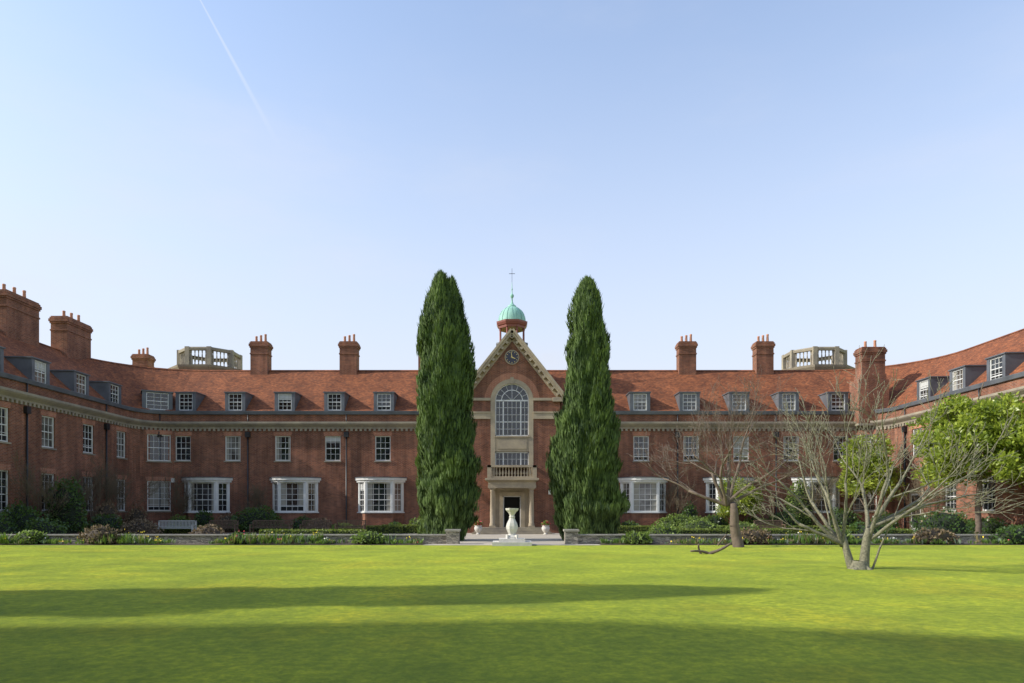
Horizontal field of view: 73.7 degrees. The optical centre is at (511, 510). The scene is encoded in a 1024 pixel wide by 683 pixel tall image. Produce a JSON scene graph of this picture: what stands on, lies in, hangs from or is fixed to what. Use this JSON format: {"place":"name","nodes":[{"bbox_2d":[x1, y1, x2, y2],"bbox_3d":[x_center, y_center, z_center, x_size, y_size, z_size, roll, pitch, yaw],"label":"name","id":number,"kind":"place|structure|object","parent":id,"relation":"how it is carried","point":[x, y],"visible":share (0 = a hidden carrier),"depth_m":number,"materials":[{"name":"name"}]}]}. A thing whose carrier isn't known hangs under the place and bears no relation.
{"place":"outdoors","nodes":[
{"label":"outdoors","id":0,"kind":"place"},
{"bbox_2d":[223,532,563,543],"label":"terrace paving","id":1,"kind":"structure","parent":0,"point":[552,538],"depth_m":37.14,"materials":[{"name":"stone"}]},
{"bbox_2d":[0,512,20,533],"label":"mixed shrub","id":2,"kind":"object","parent":1,"relation":"on","point":[5,526],"visible":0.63,"depth_m":32.50,"materials":[{"name":"green plant"}]},
{"bbox_2d":[1,498,49,533],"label":"shrub","id":3,"kind":"object","parent":1,"relation":"on","point":[20,514],"visible":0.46,"depth_m":33.84,"materials":[{"name":"green plant"}]},
{"bbox_2d":[1,447,73,518],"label":"shrub","id":4,"kind":"object","parent":1,"relation":"on","point":[28,489],"visible":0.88,"depth_m":35.32,"materials":[{"name":"brown plant"}]},
{"bbox_2d":[21,517,67,533],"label":"terrace shrub","id":5,"kind":"object","parent":1,"relation":"on","point":[46,526],"visible":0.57,"depth_m":32.95,"materials":[{"name":"green plant"}]},
{"bbox_2d":[43,476,88,533],"bbox_3d":[-24.224,-0.284,37.154,2.270,3.235,2.165,0,0,0],"label":"conifer shrub","id":6,"kind":"object","parent":1,"relation":"on","point":[73,519],"visible":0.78,"depth_m":36.69,"materials":[{"name":"green plant"}]},
{"bbox_2d":[37,471,100,533],"bbox_3d":[-24.916,-0.344,38.127,2.999,3.715,2.869,0,0,-42],"label":"shrub","id":7,"kind":"object","parent":1,"relation":"on","point":[88,494],"visible":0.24,"depth_m":38.39,"materials":[{"name":"brown plant"}]},
{"bbox_2d":[68,446,133,527],"bbox_3d":[-24.765,-1.207,40.341,3.431,5.429,3.895,0,0,0],"label":"shrub","id":8,"kind":"object","parent":1,"relation":"on","point":[99,475],"visible":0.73,"depth_m":40.73,"materials":[{"name":"brown plant"}]},
{"bbox_2d":[86,513,124,533],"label":"shrub","id":9,"kind":"object","parent":1,"relation":"on","point":[105,520],"visible":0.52,"depth_m":39.42,"materials":[{"name":"green plant"}]},
{"bbox_2d":[93,500,119,522],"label":"shrub","id":10,"kind":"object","parent":1,"relation":"on","point":[110,510],"depth_m":41.63,"materials":[{"name":"brown"}]},
{"bbox_2d":[92,470,174,521],"bbox_3d":[-24.410,-0.746,43.267,4.510,4.514,3.649,0,0,0],"label":"shrub","id":11,"kind":"object","parent":1,"relation":"on","point":[120,490],"visible":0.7,"depth_m":43.13,"materials":[{"name":"brown plant"}]},
{"bbox_2d":[125,504,148,523],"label":"shrub","id":12,"kind":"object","parent":1,"relation":"on","point":[136,513],"depth_m":45.00,"materials":[{"name":"brown"}]},
{"bbox_2d":[118,518,163,533],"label":"dry shrub","id":13,"kind":"object","parent":1,"relation":"on","point":[138,526],"visible":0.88,"depth_m":39.50,"materials":[{"name":"brown plant"}]},
{"bbox_2d":[157,529,194,533],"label":"box hedge","id":14,"kind":"object","parent":1,"relation":"on","point":[175,531],"visible":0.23,"depth_m":42.35,"materials":[{"name":"green plant"}]},
{"bbox_2d":[157,520,196,533],"bbox_3d":[-20.700,1.036,41.990,2.360,0.920,0.580,0,0,0],"label":"bench","id":15,"kind":"object","parent":1,"relation":"on","point":[192,527],"visible":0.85,"depth_m":42.23,"materials":[{"name":"grey paint"}]},
{"bbox_2d":[167,514,191,526],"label":"shrub","id":16,"kind":"object","parent":1,"relation":"on","point":[180,518],"visible":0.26,"depth_m":46.27,"materials":[{"name":"green plant"}]},
{"bbox_2d":[159,466,201,517],"bbox_3d":[-22.612,-0.825,47.055,2.245,4.671,3.572,0,0,23],"label":"shrub","id":17,"kind":"object","parent":1,"relation":"on","point":[179,499],"visible":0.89,"depth_m":46.70,"materials":[{"name":"brown plant"}]},
{"bbox_2d":[177,525,221,531],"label":"box hedge","id":18,"kind":"object","parent":1,"relation":"on","point":[201,525],"visible":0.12,"depth_m":44.82,"materials":[{"name":"green plant"}]},
{"bbox_2d":[192,509,215,524],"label":"mixed shrub","id":19,"kind":"object","parent":1,"relation":"on","point":[202,519],"visible":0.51,"depth_m":46.02,"materials":[{"name":"green plant"}]},
{"bbox_2d":[187,523,226,533],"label":"terrace shrub","id":20,"kind":"object","parent":1,"relation":"on","point":[205,530],"visible":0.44,"depth_m":32.32,"materials":[{"name":"brown plant"}]},
{"bbox_2d":[205,520,238,532],"bbox_3d":[-18.300,1.036,43.090,1.860,0.920,0.580,0,0,0],"label":"garden bench","id":21,"kind":"object","parent":1,"relation":"on","point":[230,523],"visible":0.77,"depth_m":43.33,"materials":[{"name":"brown wood"}]},
{"bbox_2d":[217,513,233,531],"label":"shrub","id":22,"kind":"object","parent":1,"relation":"on","point":[227,517],"visible":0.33,"depth_m":46.42,"materials":[{"name":"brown plant"}]},
{"bbox_2d":[235,482,271,532],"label":"shrub","id":23,"kind":"object","parent":1,"relation":"on","point":[254,497],"visible":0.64,"depth_m":46.88,"materials":[{"name":"brown plant"}]},
{"bbox_2d":[230,505,288,531],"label":"shrub","id":24,"kind":"object","parent":1,"relation":"on","point":[246,518],"visible":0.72,"depth_m":45.08,"materials":[{"name":"green plant"}]},
{"bbox_2d":[249,520,292,533],"bbox_3d":[-15.200,1.036,43.090,2.560,0.920,0.580,0,0,0],"label":"garden bench","id":25,"kind":"object","parent":1,"relation":"on","point":[288,525],"visible":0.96,"depth_m":43.32,"materials":[{"name":"brown wood"}]},
{"bbox_2d":[290,515,310,528],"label":"shrub","id":26,"kind":"object","parent":1,"relation":"on","point":[296,523],"visible":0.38,"depth_m":46.33,"materials":[{"name":"green plant"}]},
{"bbox_2d":[259,528,366,533],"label":"box hedge","id":27,"kind":"object","parent":1,"relation":"on","point":[311,531],"visible":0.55,"depth_m":32.45,"materials":[{"name":"green plant"}]},
{"bbox_2d":[299,520,330,528],"bbox_3d":[-12.400,1.036,43.090,1.860,0.920,0.580,0,0,0],"label":"garden bench","id":28,"kind":"object","parent":1,"relation":"on","point":[303,524],"visible":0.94,"depth_m":43.32,"materials":[{"name":"brown wood"}]},
{"bbox_2d":[305,517,331,528],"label":"dry shrub","id":29,"kind":"object","parent":1,"relation":"on","point":[318,524],"visible":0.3,"depth_m":45.81,"materials":[{"name":"brown plant"}]},
{"bbox_2d":[331,522,350,529],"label":"shrub","id":30,"kind":"object","parent":1,"relation":"on","point":[333,527],"visible":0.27,"depth_m":45.93,"materials":[{"name":"green plant"}]},
{"bbox_2d":[334,520,365,530],"bbox_3d":[-10.200,1.036,43.090,1.860,0.920,0.580,0,0,0],"label":"garden bench","id":31,"kind":"object","parent":1,"relation":"on","point":[364,523],"visible":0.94,"depth_m":43.32,"materials":[{"name":"brown wood"}]},
{"bbox_2d":[347,525,402,533],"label":"box hedge","id":32,"kind":"object","parent":1,"relation":"on","point":[395,529],"visible":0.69,"depth_m":44.75,"materials":[{"name":"green plant"}]},
{"bbox_2d":[383,524,421,533],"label":"box hedge","id":33,"kind":"object","parent":1,"relation":"on","point":[409,529],"visible":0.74,"depth_m":45.05,"materials":[{"name":"green plant"}]},
{"bbox_2d":[408,517,422,530],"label":"shrub","id":34,"kind":"object","parent":1,"relation":"on","point":[416,522],"visible":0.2,"depth_m":46.30,"materials":[{"name":"green plant"}]},
{"bbox_2d":[414,270,483,540],"bbox_3d":[-3.218,-5.340,34.703,3.680,14.097,4.003,0,0,0],"label":"cypress tree","id":35,"kind":"object","parent":1,"relation":"on","point":[448,462],"visible":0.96,"depth_m":33.92,"materials":[{"name":"green plant"}]},
{"bbox_2d":[473,520,482,534],"bbox_3d":[-2.133,1.034,43.544,0.597,0.932,0.641,0,0,33],"label":"planter urn","id":36,"kind":"object","parent":1,"relation":"on","point":[478,528],"visible":0.95,"depth_m":43.40,"materials":[{"name":"stone"}]},
{"bbox_2d":[542,520,550,534],"bbox_3d":[2.142,1.022,43.562,0.679,0.956,0.618,0,0,0],"label":"planter urn","id":37,"kind":"object","parent":1,"relation":"on","point":[545,526],"visible":1,"depth_m":43.40,"materials":[{"name":"stone"}]},
{"bbox_2d":[545,274,630,539],"bbox_3d":[3.843,-5.185,34.908,4.423,13.790,3.804,0,0,0],"label":"cypress tree","id":38,"kind":"object","parent":1,"relation":"on","point":[583,465],"visible":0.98,"depth_m":33.78,"materials":[{"name":"green plant"}]},
{"bbox_2d":[620,520,638,526],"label":"shrub","id":39,"kind":"object","parent":1,"relation":"on","point":[629,523],"visible":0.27,"depth_m":46.39,"materials":[{"name":"green plant"}]},
{"bbox_2d":[616,525,655,533],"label":"box hedge","id":40,"kind":"object","parent":1,"relation":"on","point":[623,529],"visible":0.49,"depth_m":44.65,"materials":[{"name":"green plant"}]},
{"bbox_2d":[646,523,680,533],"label":"terrace shrub","id":41,"kind":"object","parent":1,"relation":"on","point":[660,529],"visible":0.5,"depth_m":32.18,"materials":[{"name":"green plant"}]},
{"bbox_2d":[653,513,693,526],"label":"light shrub","id":42,"kind":"object","parent":1,"relation":"on","point":[676,520],"visible":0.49,"depth_m":45.07,"materials":[{"name":"green plant"}]},
{"bbox_2d":[660,473,696,515],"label":"shrub","id":43,"kind":"object","parent":1,"relation":"on","point":[672,487],"visible":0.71,"depth_m":47.33,"materials":[{"name":"brown plant"}]},
{"bbox_2d":[681,501,698,519],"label":"mixed shrub","id":44,"kind":"object","parent":1,"relation":"on","point":[688,510],"visible":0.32,"depth_m":46.83,"materials":[{"name":"green plant"}]},
{"bbox_2d":[688,515,710,523],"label":"light shrub","id":45,"kind":"object","parent":1,"relation":"on","point":[695,517],"visible":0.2,"depth_m":45.95,"materials":[{"name":"green plant"}]},
{"bbox_2d":[678,518,722,528],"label":"shrub","id":46,"kind":"object","parent":1,"relation":"on","point":[701,523],"visible":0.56,"depth_m":41.47,"materials":[{"name":"green plant"}]},
{"bbox_2d":[707,511,729,525],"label":"shrub","id":47,"kind":"object","parent":1,"relation":"on","point":[717,519],"visible":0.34,"depth_m":46.02,"materials":[{"name":"green plant"}]},
{"bbox_2d":[650,527,791,533],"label":"box hedge","id":48,"kind":"object","parent":1,"relation":"on","point":[719,531],"visible":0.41,"depth_m":32.35,"materials":[{"name":"green plant"}]},
{"bbox_2d":[715,476,764,522],"bbox_3d":[15.170,-0.467,45.893,3.260,3.962,3.339,0,0,42],"label":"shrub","id":49,"kind":"object","parent":1,"relation":"on","point":[746,502],"visible":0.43,"depth_m":45.33,"materials":[{"name":"green plant"}]},
{"bbox_2d":[726,521,758,529],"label":"mixed shrub","id":50,"kind":"object","parent":1,"relation":"on","point":[743,524],"visible":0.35,"depth_m":40.53,"materials":[{"name":"green plant"}]},
{"bbox_2d":[744,516,767,525],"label":"shrub","id":51,"kind":"object","parent":1,"relation":"on","point":[751,520],"visible":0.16,"depth_m":46.10,"materials":[{"name":"green plant"}]},
{"bbox_2d":[754,520,785,527],"bbox_3d":[16.500,1.036,43.690,1.860,0.920,0.580,0,0,0],"label":"garden bench","id":52,"kind":"object","parent":1,"relation":"on","point":[765,526],"visible":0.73,"depth_m":43.92,"materials":[{"name":"grey wood"}]},
{"bbox_2d":[766,510,802,525],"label":"shrub","id":53,"kind":"object","parent":1,"relation":"on","point":[788,519],"visible":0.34,"depth_m":45.27,"materials":[{"name":"green plant"}]},
{"bbox_2d":[716,525,854,533],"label":"box hedge","id":54,"kind":"object","parent":1,"relation":"on","point":[814,527],"visible":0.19,"depth_m":44.55,"materials":[{"name":"green plant"}]},
{"bbox_2d":[790,457,840,524],"bbox_3d":[21.098,-1.228,47.648,3.670,5.480,3.552,0,0,18],"label":"shrub","id":55,"kind":"object","parent":1,"relation":"on","point":[818,499],"visible":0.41,"depth_m":46.85,"materials":[{"name":"brown plant"}]},
{"bbox_2d":[827,507,861,525],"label":"shrub","id":56,"kind":"object","parent":1,"relation":"on","point":[851,518],"visible":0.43,"depth_m":45.46,"materials":[{"name":"green plant"}]},
{"bbox_2d":[812,528,913,533],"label":"box hedge","id":57,"kind":"object","parent":1,"relation":"on","point":[905,531],"visible":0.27,"depth_m":32.35,"materials":[{"name":"green plant"}]},
{"bbox_2d":[849,520,894,533],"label":"terrace shrub","id":58,"kind":"object","parent":1,"relation":"on","point":[861,527],"visible":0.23,"depth_m":32.34,"materials":[{"name":"green plant"}]},
{"bbox_2d":[836,431,908,510],"bbox_3d":[23.511,-1.913,44.645,4.314,6.850,4.830,0,0,17],"label":"magnolia tree","id":59,"kind":"object","parent":1,"relation":"on","point":[871,485],"visible":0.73,"depth_m":44.01,"materials":[{"name":"green plant"}]},
{"bbox_2d":[870,511,899,530],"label":"mixed shrub","id":60,"kind":"object","parent":1,"relation":"on","point":[895,525],"visible":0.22,"depth_m":42.64,"materials":[{"name":"green plant"}]},
{"bbox_2d":[886,514,932,533],"bbox_3d":[25.030,0.841,41.010,1.500,1.317,7.020,0,0,0],"label":"ramp handrail","id":61,"kind":"object","parent":1,"relation":"on","point":[912,522],"visible":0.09,"depth_m":42.19,"materials":[{"name":"grey metal"}]},
{"bbox_2d":[895,465,949,522],"bbox_3d":[24.848,-0.718,40.677,2.806,4.460,5.202,0,0,14],"label":"shrub","id":62,"kind":"object","parent":1,"relation":"on","point":[923,489],"visible":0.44,"depth_m":40.81,"materials":[{"name":"brown plant"}]},
{"bbox_2d":[909,507,978,533],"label":"terrace shrub","id":63,"kind":"object","parent":1,"relation":"on","point":[954,523],"visible":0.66,"depth_m":32.54,"materials":[{"name":"green plant"}]},
{"bbox_2d":[906,382,1023,533],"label":"magnolia tree","id":64,"kind":"object","parent":1,"relation":"on","point":[992,414],"visible":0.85,"depth_m":33.03,"materials":[{"name":"green plant"}]},
{"bbox_2d":[967,516,1008,533],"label":"shrub","id":65,"kind":"object","parent":1,"relation":"on","point":[990,526],"visible":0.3,"depth_m":34.70,"materials":[{"name":"green plant"}]},
{"bbox_2d":[996,524,1023,531],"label":"shrub","id":66,"kind":"object","parent":1,"relation":"on","point":[1012,525],"visible":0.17,"depth_m":32.93,"materials":[{"name":"green plant"}]},
{"bbox_2d":[0,545,1023,682],"bbox_3d":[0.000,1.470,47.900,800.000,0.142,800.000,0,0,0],"label":"lawn ground","id":67,"kind":"structure","parent":0,"point":[461,614],"depth_m":9.74,"materials":[{"name":"green plant"}]},
{"bbox_2d":[0,529,997,543],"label":"low wall","id":68,"kind":"structure","parent":67,"relation":"on","point":[452,536],"depth_m":30.90,"materials":[{"name":"stone"}]},
{"bbox_2d":[0,273,1023,533],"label":"college building","id":69,"kind":"structure","parent":67,"relation":"on","point":[334,447],"depth_m":47.75,"materials":[{"name":"brick"}]},
{"bbox_2d":[785,478,815,525],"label":"climber shrub","id":70,"kind":"object","parent":69,"relation":"attached to","point":[804,518],"visible":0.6,"depth_m":47.03,"materials":[{"name":"green plant"}]},
{"bbox_2d":[690,534,731,553],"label":"fallen branch","id":71,"kind":"object","parent":67,"relation":"on","point":[713,551],"visible":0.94,"depth_m":23.60,"materials":[{"name":"brown wood"}]},
{"bbox_2d":[626,365,873,546],"bbox_3d":[9.656,-2.168,27.755,9.431,7.500,6.213,0,0,0],"label":"bare tree","id":72,"kind":"object","parent":67,"relation":"on","point":[735,532],"visible":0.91,"depth_m":28.20,"materials":[{"name":"brown plant"}]},
{"bbox_2d":[716,344,1023,569],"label":"bare tree","id":73,"kind":"object","parent":67,"relation":"on","point":[839,537],"visible":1,"depth_m":16.47,"materials":[{"name":"grey plant"}]},
{"bbox_2d":[0,543,1023,544],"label":"flowerbed soil","id":74,"kind":"structure","parent":0,"point":[425,543],"depth_m":30.29,"materials":[{"name":"brown soil"}]},
{"bbox_2d":[11,530,48,543],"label":"border shrub","id":75,"kind":"object","parent":74,"relation":"on","point":[30,536],"visible":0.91,"depth_m":30.42,"materials":[{"name":"green plant"}]},
{"bbox_2d":[77,524,122,543],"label":"border shrub","id":76,"kind":"object","parent":74,"relation":"on","point":[93,533],"visible":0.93,"depth_m":30.36,"materials":[{"name":"brown plant"}]},
{"bbox_2d":[224,532,252,544],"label":"border shrub","id":77,"kind":"object","parent":74,"relation":"on","point":[235,542],"visible":0.58,"depth_m":30.38,"materials":[{"name":"green plant"}]},
{"bbox_2d":[348,530,386,543],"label":"border shrub","id":78,"kind":"object","parent":74,"relation":"on","point":[370,537],"visible":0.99,"depth_m":30.39,"materials":[{"name":"green plant"}]},
{"bbox_2d":[0,529,1018,543],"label":"flowerbed plants","id":79,"kind":"object","parent":74,"relation":"on","point":[803,537],"visible":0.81,"depth_m":30.27,"materials":[{"name":"green plant"}]},
{"bbox_2d":[620,530,652,543],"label":"border shrub","id":80,"kind":"object","parent":74,"relation":"on","point":[634,537],"visible":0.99,"depth_m":30.37,"materials":[{"name":"green plant"}]},
{"bbox_2d":[729,526,774,543],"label":"border shrub","id":81,"kind":"object","parent":74,"relation":"on","point":[752,536],"visible":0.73,"depth_m":30.33,"materials":[{"name":"brown plant"}]},
{"bbox_2d":[823,529,854,543],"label":"border shrub","id":82,"kind":"object","parent":74,"relation":"on","point":[849,536],"visible":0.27,"depth_m":30.43,"materials":[{"name":"green plant"}]},
{"bbox_2d":[912,527,961,543],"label":"border shrub","id":83,"kind":"object","parent":74,"relation":"on","point":[932,534],"visible":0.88,"depth_m":30.40,"materials":[{"name":"brown plant"}]},
{"bbox_2d":[988,525,1023,544],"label":"border shrub","id":84,"kind":"object","parent":74,"relation":"on","point":[1017,533],"visible":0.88,"depth_m":30.38,"materials":[{"name":"green plant"}]},
{"bbox_2d":[424,544,599,544],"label":"sundial path","id":85,"kind":"structure","parent":0,"point":[491,544],"depth_m":30.41,"materials":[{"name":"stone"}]},
{"bbox_2d":[492,508,531,545],"bbox_3d":[0.000,0.505,30.100,1.700,1.990,1.700,0,0,0],"label":"sundial","id":86,"kind":"object","parent":85,"relation":"on","point":[511,539],"visible":0.98,"depth_m":29.84,"materials":[{"name":"stone"}]},
{"bbox_2d":[0,0,1023,369],"label":"sky","id":87,"kind":"structure","parent":0,"point":[175,175],"materials":[{"name":"blue"}]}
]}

